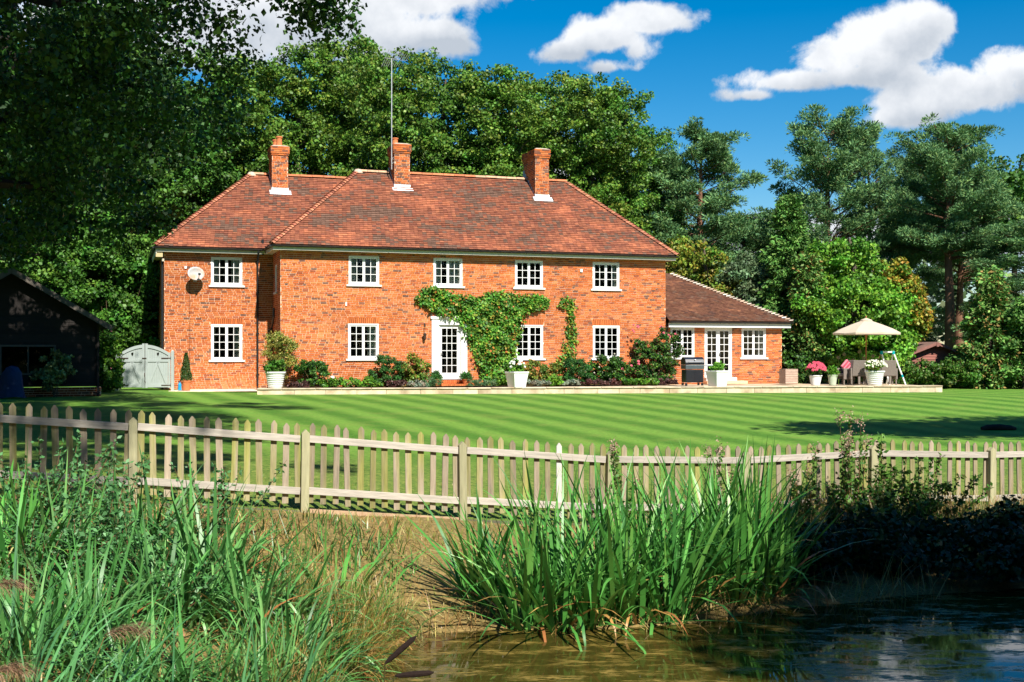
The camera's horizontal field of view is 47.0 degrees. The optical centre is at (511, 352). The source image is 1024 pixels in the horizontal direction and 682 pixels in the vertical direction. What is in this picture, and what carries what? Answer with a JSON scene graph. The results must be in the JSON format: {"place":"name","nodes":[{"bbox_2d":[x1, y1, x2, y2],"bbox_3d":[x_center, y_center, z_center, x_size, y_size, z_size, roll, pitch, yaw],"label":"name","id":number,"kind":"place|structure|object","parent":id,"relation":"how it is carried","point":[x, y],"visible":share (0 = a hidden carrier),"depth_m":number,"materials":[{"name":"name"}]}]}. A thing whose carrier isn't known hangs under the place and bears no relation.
{"place":"outdoors","nodes":[
{"label":"outdoors","id":0,"kind":"place"},
{"bbox_2d":[282,384,623,387],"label":"flower bed soil","id":1,"kind":"structure","parent":0,"point":[474,385],"depth_m":45.66,"materials":[{"name":"brown soil"}]},
{"bbox_2d":[260,330,299,386],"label":"shrub","id":2,"kind":"object","parent":1,"relation":"on","point":[278,340],"visible":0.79,"depth_m":43.22,"materials":[{"name":"green plant"}]},
{"bbox_2d":[621,324,685,384],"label":"climbing rose","id":3,"kind":"object","parent":1,"relation":"on","point":[665,361],"visible":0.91,"depth_m":48.10,"materials":[{"name":"green plant"}]},
{"bbox_2d":[0,382,1023,523],"bbox_3d":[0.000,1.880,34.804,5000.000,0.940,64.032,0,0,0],"label":"lawn","id":4,"kind":"structure","parent":0,"point":[944,417],"depth_m":28.87,"materials":[{"name":"green plant"}]},
{"bbox_2d":[29,348,77,396],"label":"variegated shrub","id":5,"kind":"object","parent":4,"relation":"on","point":[52,372],"visible":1,"depth_m":37.09,"materials":[{"name":"green plant"}]},
{"bbox_2d":[0,269,113,396],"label":"barn","id":6,"kind":"structure","parent":4,"relation":"on","point":[37,320],"depth_m":37.45,"materials":[{"name":"wood"}]},
{"bbox_2d":[0,0,210,272],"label":"oak tree","id":7,"kind":"object","parent":4,"relation":"on","point":[112,226],"visible":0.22,"depth_m":31.11,"materials":[{"name":"green plant"}]},
{"bbox_2d":[99,324,127,392],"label":"climbing shrub","id":8,"kind":"object","parent":4,"relation":"on","point":[111,370],"visible":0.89,"depth_m":41.24,"materials":[{"name":"green plant"}]},
{"bbox_2d":[0,0,367,256],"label":"oak tree","id":9,"kind":"object","parent":4,"relation":"on","point":[77,56],"visible":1,"depth_m":17.84,"materials":[{"name":"green plant"}]},
{"bbox_2d":[148,136,793,391],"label":"brick house","id":10,"kind":"structure","parent":4,"relation":"on","point":[318,267],"depth_m":46.91,"materials":[{"name":"red brick"}]},
{"bbox_2d":[116,344,173,390],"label":"double gate","id":11,"kind":"structure","parent":10,"relation":"attached to","point":[145,366],"depth_m":43.59,"materials":[{"name":"grey paint"}]},
{"bbox_2d":[209,257,244,286],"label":"window","id":12,"kind":"structure","parent":10,"relation":"in","point":[225,271],"depth_m":45.63,"materials":[{"name":"white paint"}]},
{"bbox_2d":[209,321,244,361],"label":"window","id":13,"kind":"structure","parent":10,"relation":"in","point":[226,339],"depth_m":45.69,"materials":[{"name":"white paint"}]},
{"bbox_2d":[346,320,378,360],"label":"window","id":14,"kind":"structure","parent":10,"relation":"in","point":[363,339],"depth_m":45.22,"materials":[{"name":"white paint"}]},
{"bbox_2d":[346,256,381,286],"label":"window","id":15,"kind":"structure","parent":10,"relation":"in","point":[363,270],"depth_m":45.11,"materials":[{"name":"white paint"}]},
{"bbox_2d":[431,258,464,287],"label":"window","id":16,"kind":"structure","parent":10,"relation":"in","point":[447,272],"depth_m":46.15,"materials":[{"name":"white paint"}]},
{"bbox_2d":[439,325,459,379],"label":"front door","id":17,"kind":"structure","parent":10,"relation":"in","point":[449,335],"depth_m":48.40,"materials":[{"name":"white paint"}]},
{"bbox_2d":[415,284,550,384],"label":"climbing vine","id":18,"kind":"object","parent":10,"relation":"attached to","point":[486,336],"visible":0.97,"depth_m":46.46,"materials":[{"name":"green plant"}]},
{"bbox_2d":[513,260,544,289],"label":"window","id":19,"kind":"structure","parent":10,"relation":"in","point":[528,273],"depth_m":47.31,"materials":[{"name":"white paint"}]},
{"bbox_2d":[513,322,545,359],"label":"window","id":20,"kind":"structure","parent":10,"relation":"in","point":[531,344],"depth_m":47.32,"materials":[{"name":"white paint"}]},
{"bbox_2d":[591,322,619,359],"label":"window","id":21,"kind":"structure","parent":10,"relation":"in","point":[606,338],"depth_m":49.25,"materials":[{"name":"white paint"}]},
{"bbox_2d":[672,327,731,376],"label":"french window","id":22,"kind":"structure","parent":10,"relation":"in","point":[728,331],"depth_m":50.03,"materials":[{"name":"white paint"}]},
{"bbox_2d":[707,328,767,369],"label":"window","id":23,"kind":"structure","parent":10,"relation":"in","point":[753,339],"depth_m":51.15,"materials":[{"name":"white paint"}]},
{"bbox_2d":[665,234,758,321],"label":"yellow green tree","id":24,"kind":"object","parent":4,"relation":"on","point":[706,271],"visible":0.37,"depth_m":55.73,"materials":[{"name":"green plant"}]},
{"bbox_2d":[714,248,785,314],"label":"grey willow","id":25,"kind":"object","parent":4,"relation":"on","point":[746,265],"visible":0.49,"depth_m":54.12,"materials":[{"name":"green plant"}]},
{"bbox_2d":[753,191,811,368],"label":"conifer","id":26,"kind":"object","parent":4,"relation":"on","point":[788,222],"visible":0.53,"depth_m":53.13,"materials":[{"name":"green plant"}]},
{"bbox_2d":[782,251,839,383],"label":"conifer","id":27,"kind":"object","parent":4,"relation":"on","point":[808,273],"visible":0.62,"depth_m":51.37,"materials":[{"name":"green plant"}]},
{"bbox_2d":[778,341,916,383],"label":"hedge","id":28,"kind":"object","parent":4,"relation":"on","point":[802,357],"visible":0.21,"depth_m":50.64,"materials":[{"name":"green plant"}]},
{"bbox_2d":[786,236,924,378],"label":"maple tree","id":29,"kind":"object","parent":4,"relation":"on","point":[881,301],"visible":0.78,"depth_m":51.10,"materials":[{"name":"green plant"}]},
{"bbox_2d":[872,256,937,342],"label":"yellowing tree","id":30,"kind":"object","parent":4,"relation":"on","point":[923,325],"visible":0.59,"depth_m":52.18,"materials":[{"name":"green plant"}]},
{"bbox_2d":[884,357,983,388],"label":"hedge","id":31,"kind":"object","parent":4,"relation":"on","point":[944,374],"visible":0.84,"depth_m":49.99,"materials":[{"name":"green plant"}]},
{"bbox_2d":[881,112,1023,348],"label":"pine tree","id":32,"kind":"object","parent":4,"relation":"on","point":[939,161],"visible":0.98,"depth_m":59.19,"materials":[{"name":"green plant"}]},
{"bbox_2d":[947,264,1023,389],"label":"conifer","id":33,"kind":"object","parent":4,"relation":"on","point":[991,302],"visible":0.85,"depth_m":50.45,"materials":[{"name":"green plant"}]},
{"bbox_2d":[949,219,1023,351],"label":"pine tree","id":34,"kind":"object","parent":4,"relation":"on","point":[1010,240],"visible":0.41,"depth_m":56.65,"materials":[{"name":"green plant"}]},
{"bbox_2d":[990,293,1023,388],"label":"conifer","id":35,"kind":"object","parent":4,"relation":"on","point":[1016,320],"visible":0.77,"depth_m":49.79,"materials":[{"name":"green plant"}]},
{"bbox_2d":[0,498,1023,681],"bbox_3d":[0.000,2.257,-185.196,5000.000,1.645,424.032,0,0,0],"label":"pond bank","id":36,"kind":"structure","parent":0,"point":[984,585],"depth_m":12.34,"materials":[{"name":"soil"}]},
{"bbox_2d":[0,468,117,592],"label":"sedge tussock","id":37,"kind":"object","parent":36,"relation":"on","point":[21,523],"visible":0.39,"depth_m":9.49,"materials":[{"name":"green plant"}]},
{"bbox_2d":[0,429,122,528],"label":"willowherb","id":38,"kind":"object","parent":36,"relation":"on","point":[52,479],"visible":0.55,"depth_m":11.42,"materials":[{"name":"green plant"}]},
{"bbox_2d":[0,512,132,593],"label":"willowherb","id":39,"kind":"object","parent":36,"relation":"on","point":[80,552],"visible":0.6,"depth_m":9.26,"materials":[{"name":"green plant"}]},
{"bbox_2d":[0,487,149,578],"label":"willowherb","id":40,"kind":"object","parent":36,"relation":"on","point":[78,519],"visible":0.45,"depth_m":9.90,"materials":[{"name":"green plant"}]},
{"bbox_2d":[0,536,165,681],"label":"sedge tussock","id":41,"kind":"object","parent":36,"relation":"on","point":[5,630],"visible":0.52,"depth_m":8.00,"materials":[{"name":"green plant"}]},
{"bbox_2d":[0,498,170,681],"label":"arching reed","id":42,"kind":"object","parent":36,"relation":"on","point":[54,632],"visible":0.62,"depth_m":7.68,"materials":[{"name":"green plant"}]},
{"bbox_2d":[0,542,173,681],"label":"arching reed","id":43,"kind":"object","parent":36,"relation":"on","point":[40,645],"visible":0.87,"depth_m":6.94,"materials":[{"name":"green plant"}]},
{"bbox_2d":[27,451,150,536],"bbox_3d":[-3.947,1.368,11.014,1.020,0.911,1.234,0,0,0],"label":"willowherb","id":44,"kind":"object","parent":36,"relation":"on","point":[110,488],"visible":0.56,"depth_m":10.94,"materials":[{"name":"green plant"}]},
{"bbox_2d":[0,452,192,597],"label":"sedge tussock","id":45,"kind":"object","parent":36,"relation":"on","point":[53,518],"visible":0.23,"depth_m":10.05,"materials":[{"name":"green plant"}]},
{"bbox_2d":[0,507,212,669],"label":"sedge tussock","id":46,"kind":"object","parent":36,"relation":"on","point":[117,622],"visible":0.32,"depth_m":8.76,"materials":[{"name":"green plant"}]},
{"bbox_2d":[78,497,179,583],"bbox_3d":[-3.279,1.625,10.044,0.782,0.746,1.059,0,0,0],"label":"willowherb","id":47,"kind":"object","parent":36,"relation":"on","point":[156,537],"visible":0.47,"depth_m":10.13,"materials":[{"name":"green plant"}]},
{"bbox_2d":[1,572,257,681],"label":"sedge tussock","id":48,"kind":"object","parent":36,"relation":"on","point":[154,645],"visible":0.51,"depth_m":7.99,"materials":[{"name":"green plant"}]},
{"bbox_2d":[6,561,272,681],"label":"arching reed","id":49,"kind":"object","parent":36,"relation":"on","point":[131,678],"visible":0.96,"depth_m":6.61,"materials":[{"name":"green plant"}]},
{"bbox_2d":[68,546,230,617],"bbox_3d":[-2.913,1.875,9.390,1.326,0.560,0.949,0,0,-14],"label":"willowherb","id":50,"kind":"object","parent":36,"relation":"on","point":[194,586],"visible":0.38,"depth_m":9.48,"materials":[{"name":"green plant"}]},
{"bbox_2d":[43,440,268,569],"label":"sedge tussock","id":51,"kind":"object","parent":36,"relation":"on","point":[155,529],"visible":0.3,"depth_m":11.06,"materials":[{"name":"green plant"}]},
{"bbox_2d":[41,492,290,655],"bbox_3d":[-2.808,1.953,9.612,2.067,1.701,2.263,0,0,0],"label":"sedge tussock","id":52,"kind":"object","parent":36,"relation":"on","point":[186,596],"visible":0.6,"depth_m":9.48,"materials":[{"name":"green plant"}]},
{"bbox_2d":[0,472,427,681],"bbox_3d":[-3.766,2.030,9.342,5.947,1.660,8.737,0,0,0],"label":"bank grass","id":53,"kind":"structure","parent":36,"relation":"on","point":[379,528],"depth_m":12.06,"materials":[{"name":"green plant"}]},
{"bbox_2d":[95,592,333,681],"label":"sedge tussock","id":54,"kind":"object","parent":36,"relation":"on","point":[182,647],"visible":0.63,"depth_m":8.07,"materials":[{"name":"green plant"}]},
{"bbox_2d":[159,460,286,538],"bbox_3d":[-3.071,1.535,12.038,1.266,0.839,0.912,0,0,22],"label":"willowherb","id":55,"kind":"object","parent":36,"relation":"on","point":[222,485],"visible":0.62,"depth_m":12.19,"materials":[{"name":"green plant"}]},
{"bbox_2d":[116,456,352,607],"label":"sedge tussock","id":56,"kind":"object","parent":36,"relation":"on","point":[211,535],"visible":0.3,"depth_m":10.68,"materials":[{"name":"green plant"}]},
{"bbox_2d":[115,508,382,660],"bbox_3d":[-2.057,2.234,9.799,2.350,2.010,2.060,0,0,31],"label":"sedge tussock","id":57,"kind":"object","parent":36,"relation":"on","point":[265,594],"visible":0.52,"depth_m":9.60,"materials":[{"name":"green plant"}]},
{"bbox_2d":[147,600,383,681],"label":"sedge tussock","id":58,"kind":"object","parent":36,"relation":"on","point":[263,658],"visible":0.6,"depth_m":8.33,"materials":[{"name":"green plant"}]},
{"bbox_2d":[185,562,422,681],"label":"sedge tussock","id":59,"kind":"object","parent":36,"relation":"on","point":[307,628],"visible":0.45,"depth_m":8.96,"materials":[{"name":"green plant"}]},
{"bbox_2d":[169,542,460,681],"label":"fine sedge","id":60,"kind":"object","parent":36,"relation":"on","point":[308,586],"visible":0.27,"depth_m":10.08,"materials":[{"name":"green plant"}]},
{"bbox_2d":[242,595,413,681],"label":"rush tussock","id":61,"kind":"object","parent":36,"relation":"on","point":[358,660],"visible":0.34,"depth_m":9.09,"materials":[{"name":"green plant"}]},
{"bbox_2d":[257,506,434,640],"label":"sedge tussock","id":62,"kind":"object","parent":36,"relation":"on","point":[376,560],"visible":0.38,"depth_m":11.01,"materials":[{"name":"green plant"}]},
{"bbox_2d":[270,578,438,676],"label":"rush tussock","id":63,"kind":"object","parent":36,"relation":"on","point":[366,621],"visible":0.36,"depth_m":9.68,"materials":[{"name":"green plant"}]},
{"bbox_2d":[392,485,545,605],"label":"iris clump","id":64,"kind":"object","parent":36,"relation":"on","point":[463,582],"visible":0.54,"depth_m":11.52,"materials":[{"name":"green plant"}]},
{"bbox_2d":[0,402,1023,526],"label":"picket fence","id":65,"kind":"object","parent":36,"relation":"on","point":[304,490],"visible":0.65,"depth_m":14.41,"materials":[{"name":"beige wood"}]},
{"bbox_2d":[400,470,647,641],"bbox_3d":[0.107,1.982,10.878,2.396,1.803,2.379,0,0,44],"label":"iris clump","id":66,"kind":"object","parent":36,"relation":"on","point":[527,568],"visible":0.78,"depth_m":10.91,"materials":[{"name":"green plant"}]},
{"bbox_2d":[455,446,652,606],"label":"iris clump","id":67,"kind":"object","parent":36,"relation":"on","point":[534,510],"visible":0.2,"depth_m":12.00,"materials":[{"name":"green plant"}]},
{"bbox_2d":[433,461,721,653],"bbox_3d":[0.335,2.052,10.640,2.806,2.098,2.313,0,0,-34],"label":"iris clump","id":68,"kind":"object","parent":36,"relation":"on","point":[568,620],"visible":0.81,"depth_m":10.76,"materials":[{"name":"green plant"}]},
{"bbox_2d":[491,483,685,649],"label":"iris clump","id":69,"kind":"object","parent":36,"relation":"on","point":[593,616],"visible":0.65,"depth_m":10.81,"materials":[{"name":"green plant"}]},
{"bbox_2d":[504,448,716,589],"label":"iris clump","id":70,"kind":"object","parent":36,"relation":"on","point":[589,508],"visible":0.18,"depth_m":12.03,"materials":[{"name":"green plant"}]},
{"bbox_2d":[518,448,784,635],"bbox_3d":[1.027,1.855,11.000,2.091,1.910,3.039,0,0,-20],"label":"iris clump","id":71,"kind":"object","parent":36,"relation":"on","point":[616,581],"visible":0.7,"depth_m":10.95,"materials":[{"name":"green plant"}]},
{"bbox_2d":[566,463,778,636],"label":"iris clump","id":72,"kind":"object","parent":36,"relation":"on","point":[675,594],"visible":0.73,"depth_m":11.03,"materials":[{"name":"green plant"}]},
{"bbox_2d":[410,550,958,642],"bbox_3d":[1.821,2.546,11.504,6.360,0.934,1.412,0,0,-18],"label":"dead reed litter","id":73,"kind":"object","parent":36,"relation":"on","point":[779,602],"visible":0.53,"depth_m":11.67,"materials":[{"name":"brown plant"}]},
{"bbox_2d":[588,461,782,611],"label":"iris clump","id":74,"kind":"object","parent":36,"relation":"on","point":[644,518],"visible":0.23,"depth_m":11.79,"materials":[{"name":"green plant"}]},
{"bbox_2d":[568,437,831,606],"bbox_3d":[1.731,1.673,11.843,2.328,1.693,2.333,0,0,-19],"label":"iris clump","id":75,"kind":"object","parent":36,"relation":"on","point":[715,565],"visible":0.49,"depth_m":11.52,"materials":[{"name":"green plant"}]},
{"bbox_2d":[615,439,795,551],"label":"iris clump","id":76,"kind":"object","parent":36,"relation":"on","point":[712,470],"visible":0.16,"depth_m":13.01,"materials":[{"name":"green plant"}]},
{"bbox_2d":[624,436,843,608],"bbox_3d":[2.171,1.937,11.926,2.791,2.277,2.493,0,0,43],"label":"iris clump","id":77,"kind":"object","parent":36,"relation":"on","point":[738,572],"visible":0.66,"depth_m":11.74,"materials":[{"name":"green plant"}]},
{"bbox_2d":[637,437,885,614],"bbox_3d":[2.370,1.858,11.926,2.785,2.117,2.870,0,0,21],"label":"iris clump","id":78,"kind":"object","parent":36,"relation":"on","point":[768,579],"visible":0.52,"depth_m":11.84,"materials":[{"name":"green plant"}]},
{"bbox_2d":[712,471,834,605],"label":"iris clump","id":79,"kind":"object","parent":36,"relation":"on","point":[789,563],"visible":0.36,"depth_m":12.16,"materials":[{"name":"green plant"}]},
{"bbox_2d":[770,520,880,582],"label":"bramble thicket","id":80,"kind":"object","parent":36,"relation":"on","point":[845,555],"visible":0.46,"depth_m":12.77,"materials":[{"name":"green plant"}]},
{"bbox_2d":[780,481,888,531],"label":"bramble","id":81,"kind":"object","parent":36,"relation":"on","point":[831,497],"visible":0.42,"depth_m":14.53,"materials":[{"name":"green plant"}]},
{"bbox_2d":[681,467,1023,552],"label":"bank grass","id":82,"kind":"structure","parent":36,"relation":"on","point":[974,506],"depth_m":15.32,"materials":[{"name":"green plant"}]},
{"bbox_2d":[834,408,873,512],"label":"thistle","id":83,"kind":"object","parent":36,"relation":"on","point":[859,460],"visible":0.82,"depth_m":15.17,"materials":[{"name":"green plant"}]},
{"bbox_2d":[835,465,933,518],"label":"bramble","id":84,"kind":"object","parent":36,"relation":"on","point":[847,503],"visible":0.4,"depth_m":14.92,"materials":[{"name":"green plant"}]},
{"bbox_2d":[810,505,973,570],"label":"bramble thicket","id":85,"kind":"object","parent":36,"relation":"on","point":[892,529],"visible":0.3,"depth_m":13.61,"materials":[{"name":"green plant"}]},
{"bbox_2d":[835,452,981,518],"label":"bramble","id":86,"kind":"object","parent":36,"relation":"on","point":[933,475],"visible":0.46,"depth_m":15.28,"materials":[{"name":"green plant"}]},
{"bbox_2d":[867,470,994,522],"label":"bramble","id":87,"kind":"object","parent":36,"relation":"on","point":[919,492],"visible":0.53,"depth_m":15.19,"materials":[{"name":"green plant"}]},
{"bbox_2d":[863,513,1023,585],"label":"bramble thicket","id":88,"kind":"object","parent":36,"relation":"on","point":[1002,558],"visible":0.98,"depth_m":12.88,"materials":[{"name":"green plant"}]},
{"bbox_2d":[902,494,1023,562],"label":"bramble thicket","id":89,"kind":"object","parent":36,"relation":"on","point":[1011,512],"visible":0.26,"depth_m":14.04,"materials":[{"name":"green plant"}]},
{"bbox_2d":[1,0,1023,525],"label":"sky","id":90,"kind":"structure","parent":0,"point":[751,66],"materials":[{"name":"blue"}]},
{"bbox_2d":[257,383,942,394],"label":"terrace","id":91,"kind":"structure","parent":0,"point":[755,388],"depth_m":44.36,"materials":[{"name":"stone"}]},
{"bbox_2d":[359,588,1023,681],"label":"pond water","id":92,"kind":"structure","parent":0,"point":[974,636],"depth_m":10.11,"materials":[{"name":"brown liquid"}]},
{"bbox_3d":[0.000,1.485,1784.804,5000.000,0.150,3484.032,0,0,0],"label":"woodland ground","id":93,"kind":"structure","parent":0,"visible":0},
{"bbox_2d":[0,42,129,317],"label":"woodland tree","id":94,"kind":"object","parent":93,"relation":"on","point":[29,266],"visible":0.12,"depth_m":49.45,"materials":[{"name":"green plant"}]},
{"bbox_2d":[35,211,159,358],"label":"laurel hedge","id":95,"kind":"object","parent":93,"relation":"on","point":[131,265],"visible":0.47,"depth_m":49.28,"materials":[{"name":"green plant"}]},
{"bbox_2d":[77,36,250,358],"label":"woodland tree","id":96,"kind":"object","parent":93,"relation":"on","point":[212,171],"visible":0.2,"depth_m":51.30,"materials":[{"name":"green plant"}]},
{"bbox_2d":[182,53,306,203],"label":"beech tree","id":97,"kind":"object","parent":93,"relation":"on","point":[259,120],"visible":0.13,"depth_m":55.86,"materials":[{"name":"green plant"}]},
{"bbox_2d":[248,39,372,178],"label":"beech tree","id":98,"kind":"object","parent":93,"relation":"on","point":[304,125],"visible":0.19,"depth_m":59.11,"materials":[{"name":"green plant"}]},
{"bbox_2d":[288,34,407,171],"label":"beech tree","id":99,"kind":"object","parent":93,"relation":"on","point":[351,55],"visible":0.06,"depth_m":61.98,"materials":[{"name":"green plant"}]},
{"bbox_2d":[328,42,472,319],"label":"beech tree","id":100,"kind":"object","parent":93,"relation":"on","point":[376,101],"visible":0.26,"depth_m":56.78,"materials":[{"name":"green plant"}]},
{"bbox_2d":[385,46,504,173],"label":"beech tree","id":101,"kind":"object","parent":93,"relation":"on","point":[437,68],"visible":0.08,"depth_m":61.17,"materials":[{"name":"green plant"}]},
{"bbox_2d":[433,63,580,320],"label":"beech tree","id":102,"kind":"object","parent":93,"relation":"on","point":[495,156],"visible":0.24,"depth_m":57.87,"materials":[{"name":"green plant"}]},
{"bbox_2d":[497,69,631,198],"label":"beech tree","id":103,"kind":"object","parent":93,"relation":"on","point":[548,91],"visible":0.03,"depth_m":60.73,"materials":[{"name":"green plant"}]},
{"bbox_2d":[520,71,659,320],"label":"beech tree","id":104,"kind":"object","parent":93,"relation":"on","point":[593,132],"visible":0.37,"depth_m":56.89,"materials":[{"name":"green plant"}]},
{"bbox_2d":[554,89,688,241],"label":"beech tree","id":105,"kind":"object","parent":93,"relation":"on","point":[648,131],"visible":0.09,"depth_m":59.70,"materials":[{"name":"green plant"}]},
{"bbox_2d":[640,115,769,285],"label":"pine tree","id":106,"kind":"object","parent":93,"relation":"on","point":[713,150],"visible":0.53,"depth_m":58.87,"materials":[{"name":"green plant"}]},
{"bbox_2d":[738,103,909,324],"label":"pine tree","id":107,"kind":"object","parent":93,"relation":"on","point":[833,173],"visible":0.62,"depth_m":61.77,"materials":[{"name":"green plant"}]},
{"bbox_2d":[832,122,917,325],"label":"pine tree","id":108,"kind":"object","parent":93,"relation":"on","point":[877,172],"visible":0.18,"depth_m":65.28,"materials":[{"name":"green plant"}]},
{"bbox_2d":[886,252,964,341],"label":"pine tree","id":109,"kind":"object","parent":93,"relation":"on","point":[937,270],"visible":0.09,"depth_m":70.77,"materials":[{"name":"green plant"}]},
{"bbox_2d":[895,170,1023,348],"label":"pine tree","id":110,"kind":"object","parent":93,"relation":"on","point":[961,277],"visible":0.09,"depth_m":63.87,"materials":[{"name":"green plant"}]},
{"bbox_2d":[968,149,1023,365],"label":"oak tree","id":111,"kind":"object","parent":93,"relation":"on","point":[1015,181],"visible":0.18,"depth_m":64.83,"materials":[{"name":"green plant"}]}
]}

